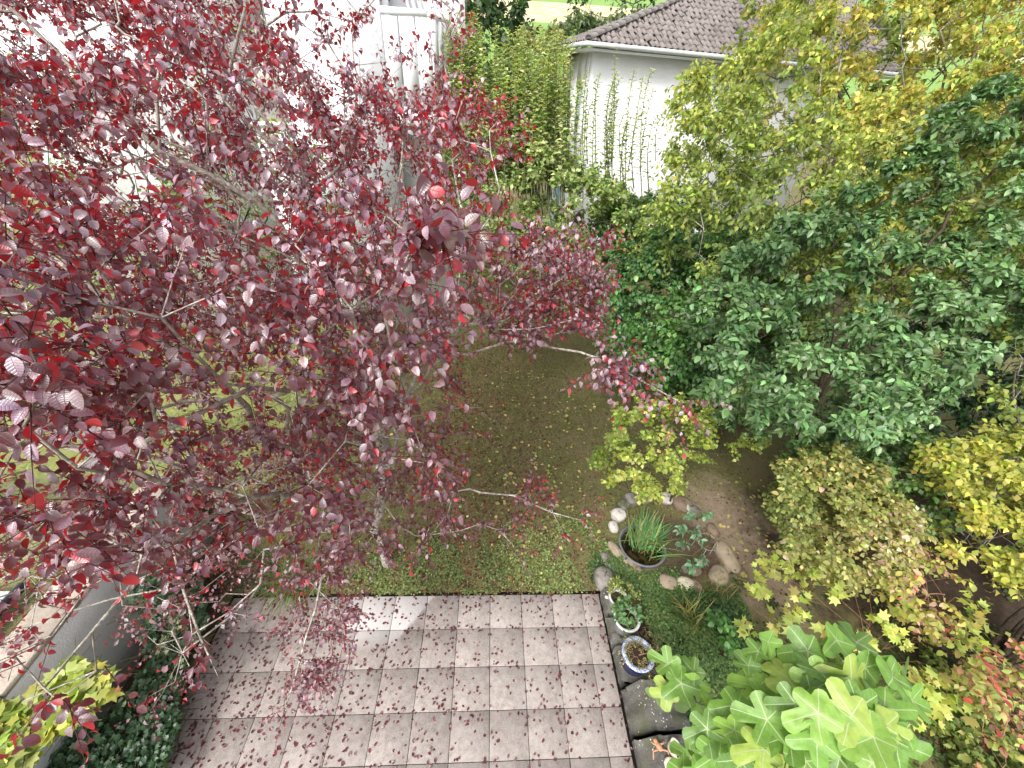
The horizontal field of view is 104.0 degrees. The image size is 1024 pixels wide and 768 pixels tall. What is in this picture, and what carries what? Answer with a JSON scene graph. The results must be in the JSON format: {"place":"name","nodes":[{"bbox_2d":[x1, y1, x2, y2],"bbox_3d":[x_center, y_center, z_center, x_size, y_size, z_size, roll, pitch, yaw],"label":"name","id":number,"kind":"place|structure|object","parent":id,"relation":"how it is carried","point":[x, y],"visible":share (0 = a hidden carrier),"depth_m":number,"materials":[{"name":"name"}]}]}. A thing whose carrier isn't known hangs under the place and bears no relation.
{"place":"outdoors","nodes":[
{"label":"outdoors","id":0,"kind":"place"},
{"bbox_2d":[166,591,636,767],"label":"patio","id":1,"kind":"structure","parent":0,"point":[591,746],"depth_m":5.44,"materials":[{"name":"beige tile"}]},
{"bbox_2d":[169,593,634,767],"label":"fallen leaves","id":2,"kind":"object","parent":1,"relation":"on","point":[369,669],"visible":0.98,"depth_m":5.38,"materials":[{"name":"red plant"}]},
{"bbox_2d":[0,0,1023,767],"bbox_3d":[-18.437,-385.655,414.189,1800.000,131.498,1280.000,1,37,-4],"label":"ground","id":3,"kind":"structure","parent":0,"point":[544,12],"depth_m":8.60,"materials":[{"name":"brown soil"}]},
{"bbox_2d":[0,475,213,767],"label":"concrete wall","id":4,"kind":"structure","parent":3,"relation":"on","point":[80,624],"depth_m":4.81,"materials":[{"name":"grey concrete"}]},
{"bbox_2d":[0,634,136,767],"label":"grape vine","id":5,"kind":"object","parent":4,"relation":"on","point":[16,713],"visible":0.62,"depth_m":3.93,"materials":[{"name":"yellow plant"}]},
{"bbox_2d":[47,685,188,767],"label":"ivy","id":6,"kind":"object","parent":4,"relation":"attached to","point":[130,741],"visible":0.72,"depth_m":4.59,"materials":[{"name":"green plant"}]},
{"bbox_2d":[107,566,180,668],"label":"ivy","id":7,"kind":"object","parent":4,"relation":"attached to","point":[150,644],"visible":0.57,"depth_m":4.99,"materials":[{"name":"green plant"}]},
{"bbox_2d":[103,576,218,717],"bbox_3d":[-4.633,3.388,5.523,1.118,0.272,1.871,-10,39,-18],"label":"ivy","id":8,"kind":"object","parent":4,"relation":"attached to","point":[144,677],"visible":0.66,"depth_m":5.18,"materials":[{"name":"green plant"}]},
{"bbox_2d":[0,478,236,643],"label":"raised lawn","id":9,"kind":"structure","parent":3,"relation":"on","point":[9,625],"depth_m":5.45,"materials":[{"name":"green plant"}]},
{"bbox_2d":[0,582,27,616],"bbox_3d":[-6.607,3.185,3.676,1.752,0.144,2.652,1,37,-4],"label":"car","id":10,"kind":"object","parent":9,"relation":"on","point":[12,590],"visible":0.5,"depth_m":4.69,"materials":[{"name":"grey metal"}]},
{"bbox_2d":[5,555,62,599],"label":"grass tuft","id":11,"kind":"object","parent":9,"relation":"on","point":[35,580],"visible":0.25,"depth_m":5.00,"materials":[{"name":"green plant"}]},
{"bbox_2d":[147,674,201,767],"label":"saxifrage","id":12,"kind":"object","parent":3,"relation":"on","point":[175,733],"visible":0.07,"depth_m":4.96,"materials":[{"name":"green plant"}]},
{"bbox_2d":[1,329,374,538],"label":"undergrowth","id":13,"kind":"object","parent":3,"relation":"on","point":[28,466],"visible":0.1,"depth_m":9.15,"materials":[{"name":"green plant"}]},
{"bbox_2d":[0,50,401,337],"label":"pale bush","id":14,"kind":"object","parent":3,"relation":"on","point":[172,192],"visible":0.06,"depth_m":9.40,"materials":[{"name":"green plant"}]},
{"bbox_2d":[0,0,468,323],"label":"stippled house","id":15,"kind":"structure","parent":3,"relation":"on","point":[397,19],"depth_m":9.50,"materials":[{"name":"white paint"}]},
{"bbox_2d":[230,28,256,120],"bbox_3d":[-6.333,-7.258,9.439,0.060,1.750,0.100,-1,37,-7],"label":"window frame","id":16,"kind":"structure","parent":15,"relation":"in","point":[251,107],"depth_m":9.55,"materials":[{"name":"white paint"}]},
{"bbox_2d":[187,543,283,610],"bbox_3d":[-4.511,3.040,6.437,1.769,0.239,1.265,1,37,-4],"label":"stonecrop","id":17,"kind":"object","parent":3,"relation":"on","point":[226,588],"visible":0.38,"depth_m":6.36,"materials":[{"name":"red plant"}]},
{"bbox_2d":[234,547,335,627],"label":"grass tuft","id":18,"kind":"object","parent":3,"relation":"on","point":[280,569],"visible":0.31,"depth_m":6.29,"materials":[{"name":"green plant"}]},
{"bbox_2d":[0,0,731,767],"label":"purple plum tree","id":19,"kind":"object","parent":3,"relation":"on","point":[60,386],"visible":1,"depth_m":2.33,"materials":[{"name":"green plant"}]},
{"bbox_2d":[247,514,621,596],"bbox_3d":[-1.123,2.958,7.065,6.324,0.093,1.551,1,37,-4],"label":"clover","id":20,"kind":"object","parent":3,"relation":"on","point":[542,548],"visible":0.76,"depth_m":6.86,"materials":[{"name":"green plant"}]},
{"bbox_2d":[465,0,539,188],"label":"dark tree","id":21,"kind":"object","parent":3,"relation":"on","point":[491,11],"visible":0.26,"depth_m":14.41,"materials":[{"name":"green plant"}]},
{"bbox_2d":[505,19,576,256],"bbox_3d":[0.923,-9.107,16.269,2.897,8.548,6.010,1,37,-4],"label":"olive bush","id":22,"kind":"object","parent":3,"relation":"on","point":[530,42],"visible":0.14,"depth_m":14.12,"materials":[{"name":"green plant"}]},
{"bbox_2d":[437,7,666,333],"bbox_3d":[0.938,-4.915,10.892,6.452,8.306,7.280,1,37,-4],"label":"apple tree","id":23,"kind":"object","parent":3,"relation":"on","point":[543,162],"visible":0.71,"depth_m":9.52,"materials":[{"name":"green plant"}]},
{"bbox_2d":[530,2,643,111],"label":"field bush","id":24,"kind":"object","parent":3,"relation":"on","point":[585,23],"visible":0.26,"depth_m":19.27,"materials":[{"name":"green plant"}]},
{"bbox_2d":[593,566,613,591],"bbox_3d":[1.542,3.275,6.738,0.313,0.325,0.393,1,37,-4],"label":"rock","id":25,"kind":"object","parent":3,"relation":"on","point":[602,575],"visible":0.86,"depth_m":6.63,"materials":[{"name":"grey stone"}]},
{"bbox_2d":[601,552,611,563],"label":"rock","id":26,"kind":"object","parent":3,"relation":"on","point":[605,556],"visible":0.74,"depth_m":7.06,"materials":[{"name":"grey stone"}]},
{"bbox_2d":[567,0,656,17],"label":"tree","id":27,"kind":"object","parent":3,"relation":"on","point":[624,1],"visible":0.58,"depth_m":26.34,"materials":[{"name":"green plant"}]},
{"bbox_2d":[608,520,618,532],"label":"rock","id":28,"kind":"object","parent":3,"relation":"on","point":[613,526],"visible":1,"depth_m":7.58,"materials":[{"name":"white stone"}]},
{"bbox_2d":[608,541,625,561],"bbox_3d":[1.898,3.046,7.190,0.188,0.151,0.499,-13,43,-26],"label":"rock","id":29,"kind":"object","parent":3,"relation":"on","point":[613,548],"visible":0.76,"depth_m":7.18,"materials":[{"name":"beige stone"}]},
{"bbox_2d":[611,508,626,522],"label":"rock","id":30,"kind":"object","parent":3,"relation":"on","point":[619,514],"visible":0.91,"depth_m":7.77,"materials":[{"name":"white stone"}]},
{"bbox_2d":[617,498,629,511],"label":"rock","id":31,"kind":"object","parent":3,"relation":"on","point":[622,503],"visible":0.85,"depth_m":7.97,"materials":[{"name":"grey stone"}]},
{"bbox_2d":[241,340,1012,596],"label":"leaf litter","id":32,"kind":"object","parent":3,"relation":"on","point":[473,504],"visible":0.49,"depth_m":8.42,"materials":[{"name":"brown plant"}]},
{"bbox_2d":[623,558,632,568],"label":"rock","id":33,"kind":"object","parent":3,"relation":"on","point":[629,562],"visible":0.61,"depth_m":7.01,"materials":[{"name":"beige stone"}]},
{"bbox_2d":[623,492,642,506],"bbox_3d":[2.481,2.350,8.165,0.389,0.202,0.292,4,40,-5],"label":"rock","id":34,"kind":"object","parent":3,"relation":"on","point":[629,497],"visible":0.69,"depth_m":8.08,"materials":[{"name":"grey stone"}]},
{"bbox_2d":[633,563,641,573],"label":"rock","id":35,"kind":"object","parent":3,"relation":"on","point":[636,567],"visible":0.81,"depth_m":6.94,"materials":[{"name":"beige stone"}]},
{"bbox_2d":[619,524,666,568],"bbox_3d":[2.377,2.978,7.333,0.860,0.132,0.860,1,37,-4],"label":"water tub","id":36,"kind":"object","parent":3,"relation":"on","point":[641,560],"visible":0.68,"depth_m":7.22,"materials":[{"name":"grey plastic"}]},
{"bbox_2d":[612,505,690,560],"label":"sedge plant","id":37,"kind":"object","parent":36,"relation":"in","point":[648,533],"visible":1,"depth_m":7.27,"materials":[{"name":"green plant"}]},
{"bbox_2d":[600,588,696,767],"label":"stone edging wall","id":38,"kind":"structure","parent":3,"relation":"on","point":[647,722],"depth_m":5.10,"materials":[{"name":"grey stone"}]},
{"bbox_2d":[608,588,626,606],"bbox_3d":[1.644,3.409,6.287,0.292,0.274,0.292,1,37,-4],"label":"plant pot","id":39,"kind":"object","parent":38,"relation":"on","point":[616,594],"visible":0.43,"depth_m":6.26,"materials":[{"name":"white ceramic"}]},
{"bbox_2d":[606,575,641,604],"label":"potted plant","id":40,"kind":"object","parent":39,"relation":"in","point":[618,583],"visible":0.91,"depth_m":6.25,"materials":[{"name":"green plant"}]},
{"bbox_2d":[614,605,640,635],"bbox_3d":[1.687,3.571,5.983,0.392,0.324,0.392,1,37,-4],"label":"plant pot","id":41,"kind":"object","parent":38,"relation":"on","point":[619,628],"visible":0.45,"depth_m":5.85,"materials":[{"name":"white ceramic"}]},
{"bbox_2d":[611,594,644,634],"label":"potted plant","id":42,"kind":"object","parent":41,"relation":"in","point":[617,607],"visible":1,"depth_m":5.89,"materials":[{"name":"green plant"}]},
{"bbox_2d":[621,636,654,676],"bbox_3d":[1.703,3.772,5.507,0.442,0.314,0.442,1,37,-4],"label":"plant pot","id":43,"kind":"object","parent":38,"relation":"on","point":[630,668],"visible":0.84,"depth_m":5.42,"materials":[{"name":"ceramic"}]},
{"bbox_2d":[618,624,674,708],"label":"potted plant","id":44,"kind":"object","parent":43,"relation":"in","point":[642,648],"visible":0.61,"depth_m":5.45,"materials":[{"name":"green plant"}]},
{"bbox_2d":[651,738,669,759],"bbox_3d":[1.759,4.346,4.769,0.213,0.057,0.187,1,37,-4],"label":"clay frog","id":45,"kind":"object","parent":38,"relation":"on","point":[657,744],"visible":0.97,"depth_m":4.77},
{"bbox_2d":[664,757,671,767],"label":"snail shell","id":46,"kind":"object","parent":38,"relation":"on","point":[666,760],"visible":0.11,"depth_m":4.65,"materials":[{"name":"beige ceramic"}]},
{"bbox_2d":[667,737,679,757],"bbox_3d":[1.916,4.314,4.717,0.108,0.212,0.198,-7,38,-14],"label":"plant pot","id":47,"kind":"object","parent":38,"relation":"on","point":[670,753],"visible":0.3,"depth_m":4.72,"materials":[{"name":"beige ceramic"}]},
{"bbox_2d":[593,224,707,274],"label":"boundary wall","id":48,"kind":"structure","parent":3,"relation":"on","point":[619,258],"depth_m":17.75,"materials":[{"name":"white paint"}]},
{"bbox_2d":[587,390,718,505],"bbox_3d":[2.356,1.420,6.963,2.378,3.026,1.552,-23,45,-31],"label":"yellow green shrub","id":49,"kind":"object","parent":3,"relation":"on","point":[616,438],"visible":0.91,"depth_m":6.18,"materials":[{"name":"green plant"}]},
{"bbox_2d":[660,492,672,504],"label":"rock","id":50,"kind":"object","parent":3,"relation":"on","point":[666,501],"visible":0.76,"depth_m":8.13,"materials":[{"name":"white stone"}]},
{"bbox_2d":[657,574,677,589],"bbox_3d":[2.648,3.380,6.809,0.348,0.184,0.266,7,40,-1],"label":"rock","id":51,"kind":"object","parent":3,"relation":"on","point":[668,581],"visible":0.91,"depth_m":6.75,"materials":[{"name":"beige stone"}]},
{"bbox_2d":[672,495,692,512],"bbox_3d":[3.445,2.439,8.138,0.410,0.222,0.338,21,43,17],"label":"rock","id":52,"kind":"object","parent":3,"relation":"on","point":[680,503],"visible":0.82,"depth_m":8.05,"materials":[{"name":"brown stone"}]},
{"bbox_2d":[586,539,782,750],"bbox_3d":[2.642,4.182,5.664,2.574,0.214,4.412,1,37,-4],"label":"clover","id":53,"kind":"object","parent":3,"relation":"on","point":[717,664],"visible":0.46,"depth_m":6.33,"materials":[{"name":"green plant"}]},
{"bbox_2d":[681,564,689,573],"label":"rock","id":54,"kind":"object","parent":3,"relation":"on","point":[685,569],"visible":0.77,"depth_m":6.98,"materials":[{"name":"grey stone"}]},
{"bbox_2d":[677,576,693,590],"bbox_3d":[2.927,3.406,6.811,0.311,0.167,0.233,14,41,8],"label":"rock","id":55,"kind":"object","parent":3,"relation":"on","point":[685,581],"visible":0.73,"depth_m":6.77,"materials":[{"name":"beige stone"}]},
{"bbox_2d":[655,585,724,650],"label":"daylily clump","id":56,"kind":"object","parent":3,"relation":"on","point":[689,609],"visible":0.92,"depth_m":6.32,"materials":[{"name":"green plant"}]},
{"bbox_2d":[673,505,715,575],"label":"peony plant","id":57,"kind":"object","parent":3,"relation":"on","point":[701,561],"visible":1,"depth_m":6.74,"materials":[{"name":"green plant"}]},
{"bbox_2d":[687,505,702,518],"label":"rock","id":58,"kind":"object","parent":3,"relation":"on","point":[696,510],"visible":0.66,"depth_m":7.92,"materials":[{"name":"grey stone"}]},
{"bbox_2d":[587,179,804,313],"bbox_3d":[5.114,-3.271,11.873,6.612,4.955,4.758,1,37,-4],"label":"hedge shrub","id":59,"kind":"object","parent":3,"relation":"on","point":[636,201],"visible":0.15,"depth_m":10.13,"materials":[{"name":"green plant"}]},
{"bbox_2d":[691,566,701,576],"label":"rock","id":60,"kind":"object","parent":3,"relation":"on","point":[699,570],"visible":0.41,"depth_m":6.95,"materials":[{"name":"grey stone"}]},
{"bbox_2d":[692,579,702,591],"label":"rock","id":61,"kind":"object","parent":3,"relation":"on","point":[697,584],"visible":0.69,"depth_m":6.74,"materials":[{"name":"brown stone"}]},
{"bbox_2d":[592,222,818,432],"bbox_3d":[4.394,-1.189,9.280,5.766,4.667,4.496,1,37,-4],"label":"hedge shrub","id":62,"kind":"object","parent":3,"relation":"on","point":[671,351],"visible":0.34,"depth_m":8.09,"materials":[{"name":"green plant"}]},
{"bbox_2d":[706,523,718,538],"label":"rock","id":63,"kind":"object","parent":3,"relation":"on","point":[712,528],"visible":0.9,"depth_m":7.62,"materials":[{"name":"brown stone"}]},
{"bbox_2d":[707,564,728,585],"bbox_3d":[3.599,3.325,6.973,0.312,0.245,0.425,25,45,22],"label":"rock","id":64,"kind":"object","parent":3,"relation":"on","point":[717,569],"visible":0.86,"depth_m":6.88,"materials":[{"name":"beige stone"}]},
{"bbox_2d":[672,370,771,471],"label":"yellow green shrub","id":65,"kind":"object","parent":3,"relation":"on","point":[740,443],"visible":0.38,"depth_m":7.51,"materials":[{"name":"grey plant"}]},
{"bbox_2d":[705,605,740,656],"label":"leafy weed","id":66,"kind":"object","parent":3,"relation":"on","point":[712,617],"visible":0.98,"depth_m":5.99,"materials":[{"name":"green plant"}]},
{"bbox_2d":[705,571,742,605],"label":"daylily clump","id":67,"kind":"object","parent":3,"relation":"on","point":[722,593],"visible":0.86,"depth_m":6.67,"materials":[{"name":"green plant"}]},
{"bbox_2d":[547,0,906,267],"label":"white house","id":68,"kind":"structure","parent":3,"relation":"on","point":[669,41],"depth_m":14.90,"materials":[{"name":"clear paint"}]},
{"bbox_2d":[571,87,582,136],"bbox_3d":[2.564,-10.593,15.615,0.300,1.620,0.820,-5,38,-12],"label":"window","id":69,"kind":"structure","parent":68,"relation":"in","point":[579,96],"depth_m":15.54,"materials":[{"name":"white glass"}]},
{"bbox_2d":[714,541,740,573],"bbox_3d":[3.891,3.137,7.244,0.319,0.249,0.598,-2,40,-12],"label":"rock","id":70,"kind":"object","parent":3,"relation":"on","point":[725,554],"visible":0.94,"depth_m":7.16,"materials":[{"name":"beige stone"}]},
{"bbox_2d":[645,621,939,767],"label":"fig tree","id":71,"kind":"object","parent":3,"relation":"on","point":[807,704],"visible":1,"depth_m":2.76,"materials":[{"name":"leaf"},{"name":"grey brown bark"}]},
{"bbox_2d":[593,312,1023,461],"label":"cherry laurel","id":72,"kind":"object","parent":3,"relation":"on","point":[961,415],"visible":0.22,"depth_m":8.82,"materials":[{"name":"green plant"}]},
{"bbox_2d":[624,0,1023,349],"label":"yellowing tree","id":73,"kind":"object","parent":3,"relation":"on","point":[847,129],"visible":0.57,"depth_m":6.91,"materials":[{"name":"yellow plant"}]},
{"bbox_2d":[761,440,938,596],"bbox_3d":[5.114,2.159,6.338,3.228,2.940,2.308,1,37,-4],"label":"pinkish yellow shrub","id":74,"kind":"object","parent":3,"relation":"on","point":[796,493],"visible":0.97,"depth_m":5.63,"materials":[{"name":"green plant"}]},
{"bbox_2d":[678,64,1023,486],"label":"glossy green tree","id":75,"kind":"object","parent":3,"relation":"on","point":[875,421],"visible":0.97,"depth_m":5.71,"materials":[{"name":"green plant"}]},
{"bbox_2d":[680,0,1023,311],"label":"background tree","id":76,"kind":"object","parent":3,"relation":"on","point":[892,35],"visible":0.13,"depth_m":11.06,"materials":[{"name":"green plant"}]},
{"bbox_2d":[732,544,998,732],"bbox_3d":[5.286,3.469,5.956,3.871,1.302,2.488,15,38,15],"label":"yellow maple sapling","id":77,"kind":"object","parent":3,"relation":"on","point":[943,679],"visible":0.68,"depth_m":5.67,"materials":[{"name":"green plant"}]},
{"bbox_2d":[778,406,993,539],"bbox_3d":[6.778,1.667,7.207,4.705,2.839,2.558,1,37,-4],"label":"green shrub","id":78,"kind":"object","parent":3,"relation":"on","point":[890,454],"visible":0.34,"depth_m":6.41,"materials":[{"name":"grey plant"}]},
{"bbox_2d":[859,542,980,657],"bbox_3d":[5.979,3.150,5.974,2.263,1.860,1.645,1,37,-4],"label":"pink leaved bush","id":79,"kind":"object","parent":3,"relation":"on","point":[930,621],"visible":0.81,"depth_m":5.43,"materials":[{"name":"yellow plant"}]},
{"bbox_2d":[898,419,1023,600],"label":"golden shrub","id":80,"kind":"object","parent":3,"relation":"on","point":[944,456],"visible":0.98,"depth_m":5.58,"materials":[{"name":"yellow plant"}]},
{"bbox_2d":[943,631,1023,767],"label":"red leaved shrub","id":81,"kind":"object","parent":3,"relation":"on","point":[994,684],"visible":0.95,"depth_m":4.72,"materials":[{"name":"red leaf"},{"name":"yellow-green leaf"},{"name":"brown bark"}]},
{"bbox_2d":[965,238,1023,450],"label":"twiggy shrub","id":82,"kind":"object","parent":3,"relation":"on","point":[991,400],"visible":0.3,"depth_m":6.34,"materials":[{"name":"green plant"}]},
{"bbox_2d":[988,607,1023,669],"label":"tree trunk","id":83,"kind":"object","parent":3,"relation":"on","point":[1000,639],"visible":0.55,"depth_m":6.16,"materials":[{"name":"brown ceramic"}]},
{"bbox_2d":[229,308,826,598],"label":"grass","id":84,"kind":"structure","parent":0,"point":[263,541],"depth_m":8.85,"materials":[{"name":"green plant"}]},
{"bbox_2d":[720,533,1023,767],"bbox_3d":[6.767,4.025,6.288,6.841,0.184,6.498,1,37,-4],"label":"shrub","id":85,"kind":"object","parent":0,"point":[936,747],"visible":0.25,"depth_m":6.19,"materials":[{"name":"green plant"}]}
]}

